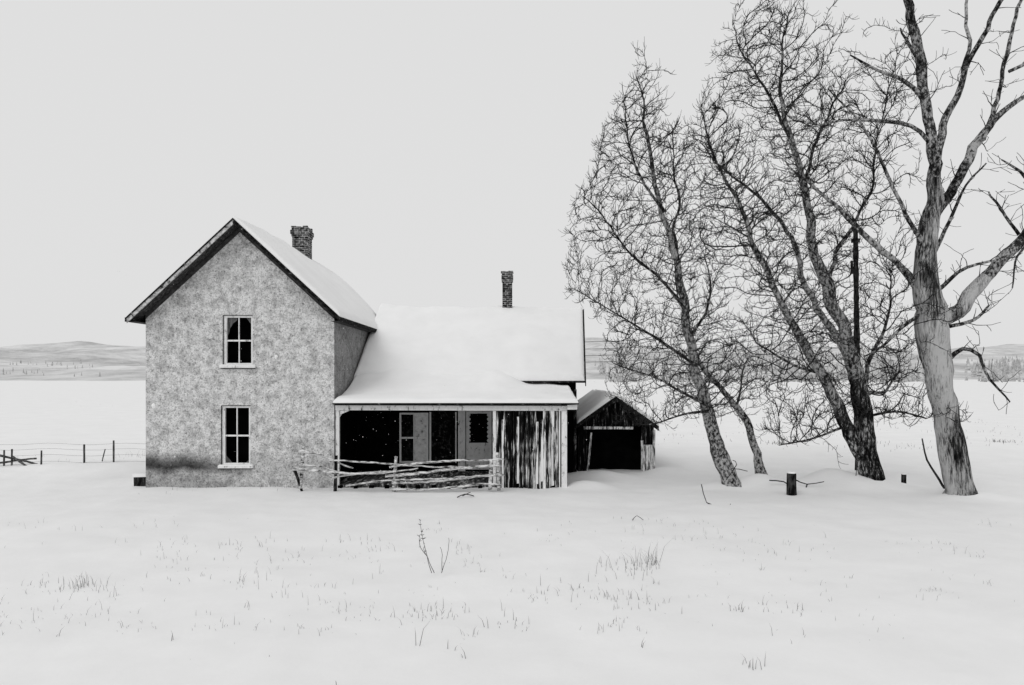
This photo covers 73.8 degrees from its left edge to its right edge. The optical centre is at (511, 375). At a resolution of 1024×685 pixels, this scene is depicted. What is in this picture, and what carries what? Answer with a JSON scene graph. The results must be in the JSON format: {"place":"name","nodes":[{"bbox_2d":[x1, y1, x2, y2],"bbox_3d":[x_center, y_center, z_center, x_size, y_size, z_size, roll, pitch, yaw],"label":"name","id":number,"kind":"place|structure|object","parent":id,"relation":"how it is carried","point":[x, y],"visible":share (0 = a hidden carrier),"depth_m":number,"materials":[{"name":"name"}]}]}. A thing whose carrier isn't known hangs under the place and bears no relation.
{"place":"outdoors","nodes":[
{"label":"outdoors","id":0,"kind":"place"},
{"bbox_2d":[0,341,145,375],"bbox_3d":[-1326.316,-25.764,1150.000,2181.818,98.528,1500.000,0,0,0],"label":"hill","id":1,"kind":"structure","parent":0,"point":[68,354],"depth_m":1147.75,"materials":[{"name":"white snow"}]},
{"bbox_2d":[0,365,145,380],"bbox_3d":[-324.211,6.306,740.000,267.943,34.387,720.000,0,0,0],"label":"hill","id":2,"kind":"structure","parent":0,"point":[122,373],"depth_m":526.61,"materials":[{"name":"white snow"}]},
{"bbox_2d":[132,471,145,476],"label":"snow","id":3,"kind":"structure","parent":0,"point":[141,474],"depth_m":21.15,"materials":[{"name":"white snow"}]},
{"bbox_2d":[34,271,592,521],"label":"falling snow","id":4,"kind":"structure","parent":0,"point":[328,446],"depth_m":16.39,"materials":[{"name":"white snow"}]},
{"bbox_2d":[333,369,577,402],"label":"porch roof snow","id":5,"kind":"structure","parent":0,"point":[495,386],"depth_m":22.22,"materials":[{"name":"white snow"}]},
{"bbox_2d":[353,304,584,380],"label":"wing roof snow","id":6,"kind":"structure","parent":0,"point":[538,343],"depth_m":25.48,"materials":[{"name":"white snow"}]},
{"bbox_2d":[501,271,513,307],"bbox_3d":[-0.198,-3.176,28.000,0.526,2.152,0.480,0,0,0],"label":"wing chimney","id":7,"kind":"object","parent":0,"point":[507,277],"visible":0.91,"depth_m":27.80,"materials":[{"name":"grey brick"}]},
{"bbox_2d":[0,420,1015,684],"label":"dry grass","id":8,"kind":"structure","parent":0,"point":[480,568],"depth_m":11.35,"materials":[{"name":"plant"}]},
{"bbox_2d":[0,379,1023,684],"bbox_3d":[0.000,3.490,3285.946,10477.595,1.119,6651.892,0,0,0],"label":"snow ground","id":9,"kind":"structure","parent":0,"point":[74,515],"depth_m":12.77,"materials":[{"name":"white snow"}]},
{"bbox_2d":[0,440,143,465],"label":"wire fence","id":10,"kind":"object","parent":9,"relation":"on","point":[13,459],"visible":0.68,"depth_m":25.57,"materials":[{"name":"grey wood"}]},
{"bbox_2d":[134,477,145,485],"bbox_3d":[-11.523,3.383,21.899,0.474,0.448,1.411,0,0,0],"label":"cellar box","id":11,"kind":"object","parent":9,"relation":"on","point":[139,481],"visible":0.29,"depth_m":21.20,"materials":[{"name":"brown wood"}]},
{"bbox_2d":[146,233,368,488],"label":"stucco walls","id":12,"kind":"structure","parent":9,"relation":"on","point":[300,381],"depth_m":21.00,"materials":[{"name":"grey paint"}]},
{"bbox_2d":[130,222,332,322],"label":"roof deck","id":13,"kind":"structure","parent":12,"relation":"on","point":[140,315],"depth_m":20.80,"materials":[{"name":"black wood"}]},
{"bbox_2d":[125,218,376,331],"bbox_3d":[-8.380,-3.139,24.400,6.440,3.152,7.920,0,0,0],"label":"rake and fascia","id":14,"kind":"object","parent":13,"relation":"attached to","point":[179,270],"visible":0.48,"depth_m":20.46,"materials":[{"name":"grey wood"}]},
{"bbox_2d":[290,226,313,258],"bbox_3d":[-8.301,-4.875,27.000,0.722,1.951,0.720,0,0,0],"label":"chimney","id":15,"kind":"object","parent":13,"relation":"on","point":[302,237],"visible":0.59,"depth_m":26.70,"materials":[{"name":"brick"}]},
{"bbox_2d":[233,216,376,328],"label":"roof snow","id":16,"kind":"structure","parent":13,"relation":"on","point":[337,295],"depth_m":22.84,"materials":[{"name":"white snow"}]},
{"bbox_2d":[151,280,313,456],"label":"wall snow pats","id":17,"kind":"structure","parent":12,"relation":"attached to","point":[154,406],"depth_m":20.99,"materials":[{"name":"white snow"}]},
{"bbox_2d":[219,405,252,468],"bbox_3d":[-8.485,1.865,21.300,1.670,2.630,0.700,0,0,0],"label":"window interior","id":18,"kind":"object","parent":12,"relation":"attached to","point":[243,441],"depth_m":21.60,"materials":[{"name":"black glass"}]},
{"bbox_2d":[218,406,253,467],"bbox_3d":[-8.485,1.903,21.010,1.070,1.905,0.200,0,0,0],"label":"window frame","id":19,"kind":"object","parent":12,"relation":"attached to","point":[224,433],"visible":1,"depth_m":21.03,"materials":[{"name":"white paint"}]},
{"bbox_2d":[218,464,253,465],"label":"window sill snow","id":20,"kind":"structure","parent":19,"relation":"on","point":[235,465],"depth_m":20.93,"materials":[{"name":"white snow"}]},
{"bbox_2d":[220,315,254,368],"bbox_3d":[-8.425,-1.065,21.300,1.690,2.330,0.700,0,0,0],"label":"window interior","id":21,"kind":"object","parent":12,"relation":"attached to","point":[245,350],"depth_m":21.60,"materials":[{"name":"black glass"}]},
{"bbox_2d":[219,316,255,367],"bbox_3d":[-8.425,-1.028,21.010,1.090,1.605,0.200,0,0,0],"label":"window frame","id":22,"kind":"object","parent":12,"relation":"attached to","point":[226,340],"visible":1,"depth_m":21.03,"materials":[{"name":"white paint"}]},
{"bbox_2d":[221,364,254,364],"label":"window sill snow","id":23,"kind":"structure","parent":22,"relation":"attached to","point":[237,364],"depth_m":20.97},
{"bbox_2d":[228,318,250,334],"bbox_3d":[-8.425,-1.522,21.172,0.850,0.615,0.011,0,0,2],"label":"window curtain","id":24,"kind":"object","parent":22,"relation":"hanging from","point":[231,321],"depth_m":21.18,"materials":[{"name":"grey fabric"}]},
{"bbox_2d":[226,456,248,462],"bbox_3d":[-8.485,2.630,21.175,0.770,0.300,0.010,0,0,0],"label":"window curtain","id":25,"kind":"object","parent":12,"relation":"attached to","point":[228,460],"depth_m":21.17,"materials":[{"name":"grey fabric"}]},
{"bbox_2d":[134,228,371,332],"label":"soffit","id":26,"kind":"structure","parent":12,"relation":"attached to","point":[194,271],"depth_m":20.96,"materials":[{"name":"black wood"}]},
{"bbox_2d":[293,446,503,491],"bbox_3d":[-3.373,2.819,20.261,6.289,1.386,0.333,0,0,0],"label":"pole rail fence","id":27,"kind":"object","parent":9,"relation":"on","point":[394,471],"visible":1,"depth_m":20.22,"materials":[{"name":"grey wood"}]},
{"bbox_2d":[419,519,433,572],"bbox_3d":[-1.613,3.023,12.704,0.289,0.960,1.354,0,0,-9],"label":"weed stalk","id":28,"kind":"object","parent":9,"relation":"on","point":[424,547],"visible":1,"depth_m":12.07,"materials":[{"name":"grey plant"}]},
{"bbox_2d":[338,405,561,488],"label":"porch floor and ceiling","id":29,"kind":"structure","parent":9,"relation":"on","point":[348,435],"depth_m":22.45,"materials":[{"name":"black wood"}]},
{"bbox_2d":[335,405,566,487],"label":"porch posts and beam","id":30,"kind":"object","parent":9,"relation":"on","point":[346,408],"visible":0.84,"depth_m":21.04,"materials":[{"name":"white wood"}]},
{"bbox_2d":[332,403,578,404],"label":"porch roof","id":31,"kind":"structure","parent":30,"relation":"on","point":[455,403],"depth_m":20.82,"materials":[{"name":"grey wood"}]},
{"bbox_2d":[496,405,562,488],"bbox_3d":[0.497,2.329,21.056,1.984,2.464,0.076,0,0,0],"label":"porch boarding","id":32,"kind":"object","parent":30,"relation":"attached to","point":[543,434],"visible":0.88,"depth_m":21.04,"materials":[{"name":"grey wood"}]},
{"bbox_2d":[357,383,575,472],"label":"wing walls","id":33,"kind":"structure","parent":9,"relation":"on","point":[377,434],"depth_m":24.00,"materials":[{"name":"black wood"}]},
{"bbox_2d":[399,413,427,462],"bbox_3d":[-3.445,2.200,24.000,1.010,1.760,0.100,0,0,0],"label":"porch window","id":34,"kind":"structure","parent":33,"relation":"attached to","point":[413,437],"depth_m":24.02,"materials":[{"name":"white paint"}]},
{"bbox_2d":[429,412,456,462],"bbox_3d":[-2.425,2.190,23.990,0.950,1.780,0.060,0,0,0],"label":"dark porch window","id":35,"kind":"structure","parent":33,"relation":"attached to","point":[442,435],"depth_m":24.02,"materials":[{"name":"black glass"}]},
{"bbox_2d":[458,411,492,470],"bbox_3d":[-1.225,2.275,23.990,1.330,2.190,0.120,0,0,0],"label":"porch door","id":36,"kind":"structure","parent":33,"relation":"in","point":[479,435],"depth_m":24.00,"materials":[{"name":"grey wood"}]},
{"bbox_2d":[522,309,585,385],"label":"wing roof deck","id":37,"kind":"structure","parent":33,"relation":"on","point":[568,381],"depth_m":23.52,"materials":[{"name":"wood"}]},
{"bbox_2d":[573,389,576,471],"bbox_3d":[2.210,2.000,23.979,0.120,3.000,0.037,0,0,0],"label":"wing corner board","id":38,"kind":"object","parent":33,"relation":"attached to","point":[575,437],"visible":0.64,"depth_m":23.96,"materials":[{"name":"wood"}]},
{"bbox_2d":[2,353,1023,381],"bbox_3d":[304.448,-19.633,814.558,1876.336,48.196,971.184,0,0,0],"label":"distant trees","id":39,"kind":"object","parent":9,"relation":"on","point":[997,368],"visible":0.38,"depth_m":565.30,"materials":[{"name":"grey plant"}]},
{"bbox_2d":[457,492,642,519],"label":"ground twigs","id":40,"kind":"object","parent":9,"relation":"on","point":[473,495],"visible":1,"depth_m":19.49,"materials":[{"name":"wood"}]},
{"bbox_2d":[577,389,658,470],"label":"shed","id":41,"kind":"structure","parent":9,"relation":"on","point":[625,443],"depth_m":25.49,"materials":[{"name":"black wood"}]},
{"bbox_2d":[560,39,774,486],"bbox_3d":[4.425,-2.831,21.028,5.897,13.167,6.600,0,0,0],"label":"poplar tree","id":42,"kind":"object","parent":9,"relation":"on","point":[723,463],"visible":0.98,"depth_m":20.85,"materials":[{"name":"grey plant"}]},
{"bbox_2d":[662,312,767,474],"bbox_3d":[6.513,0.693,21.756,3.512,5.786,3.824,0,0,0],"label":"poplar tree","id":43,"kind":"object","parent":9,"relation":"on","point":[759,467],"visible":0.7,"depth_m":21.51,"materials":[{"name":"grey plant"}]},
{"bbox_2d":[786,471,796,495],"bbox_3d":[8.061,3.187,19.676,0.298,0.826,0.311,0,0,0],"label":"fence post","id":44,"kind":"object","parent":9,"relation":"on","point":[791,488],"visible":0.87,"depth_m":19.55,"materials":[{"name":"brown wood"}]},
{"bbox_2d":[672,0,971,480],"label":"poplar tree","id":45,"kind":"object","parent":9,"relation":"on","point":[859,435],"visible":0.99,"depth_m":20.62,"materials":[{"name":"black plant"}]},
{"bbox_2d":[701,438,944,504],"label":"fallen branches","id":46,"kind":"object","parent":9,"relation":"on","point":[937,477],"visible":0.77,"depth_m":20.20,"materials":[{"name":"black wood"}]},
{"bbox_2d":[850,230,859,469],"bbox_3d":[12.112,-0.775,24.002,0.382,8.769,0.256,0,0,0],"label":"utility pole","id":47,"kind":"object","parent":9,"relation":"on","point":[856,268],"visible":0.3,"depth_m":23.93,"materials":[{"name":"black wood"}]},
{"bbox_2d":[585,309,853,361],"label":"utility wires","id":48,"kind":"object","parent":47,"relation":"attached to","point":[700,341],"visible":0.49,"depth_m":25.19,"materials":[{"name":"grey metal"}]},
{"bbox_2d":[772,0,1023,495],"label":"dead cottonwood tree","id":49,"kind":"object","parent":9,"relation":"on","point":[951,444],"visible":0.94,"depth_m":19.15,"materials":[{"name":"grey plant"}]},
{"bbox_2d":[901,473,905,482],"bbox_3d":[12.208,3.326,21.266,0.153,0.547,0.149,0,0,26],"label":"fence post","id":50,"kind":"object","parent":9,"relation":"on","point":[903,477],"visible":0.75,"depth_m":21.21,"materials":[{"name":"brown wood"}]},
{"bbox_2d":[0,0,1023,351],"label":"sky","id":51,"kind":"structure","parent":0,"point":[429,150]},
{"bbox_2d":[563,405,577,411],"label":"porch rafter tails","id":52,"kind":"object","parent":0,"point":[572,408],"visible":0.73,"depth_m":20.95,"materials":[{"name":"grey wood"}]},
{"bbox_2d":[584,337,1023,379],"bbox_3d":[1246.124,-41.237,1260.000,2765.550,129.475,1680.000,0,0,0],"label":"hill","id":53,"kind":"structure","parent":0,"point":[593,347],"depth_m":1019.15,"materials":[{"name":"white snow"}]}
]}

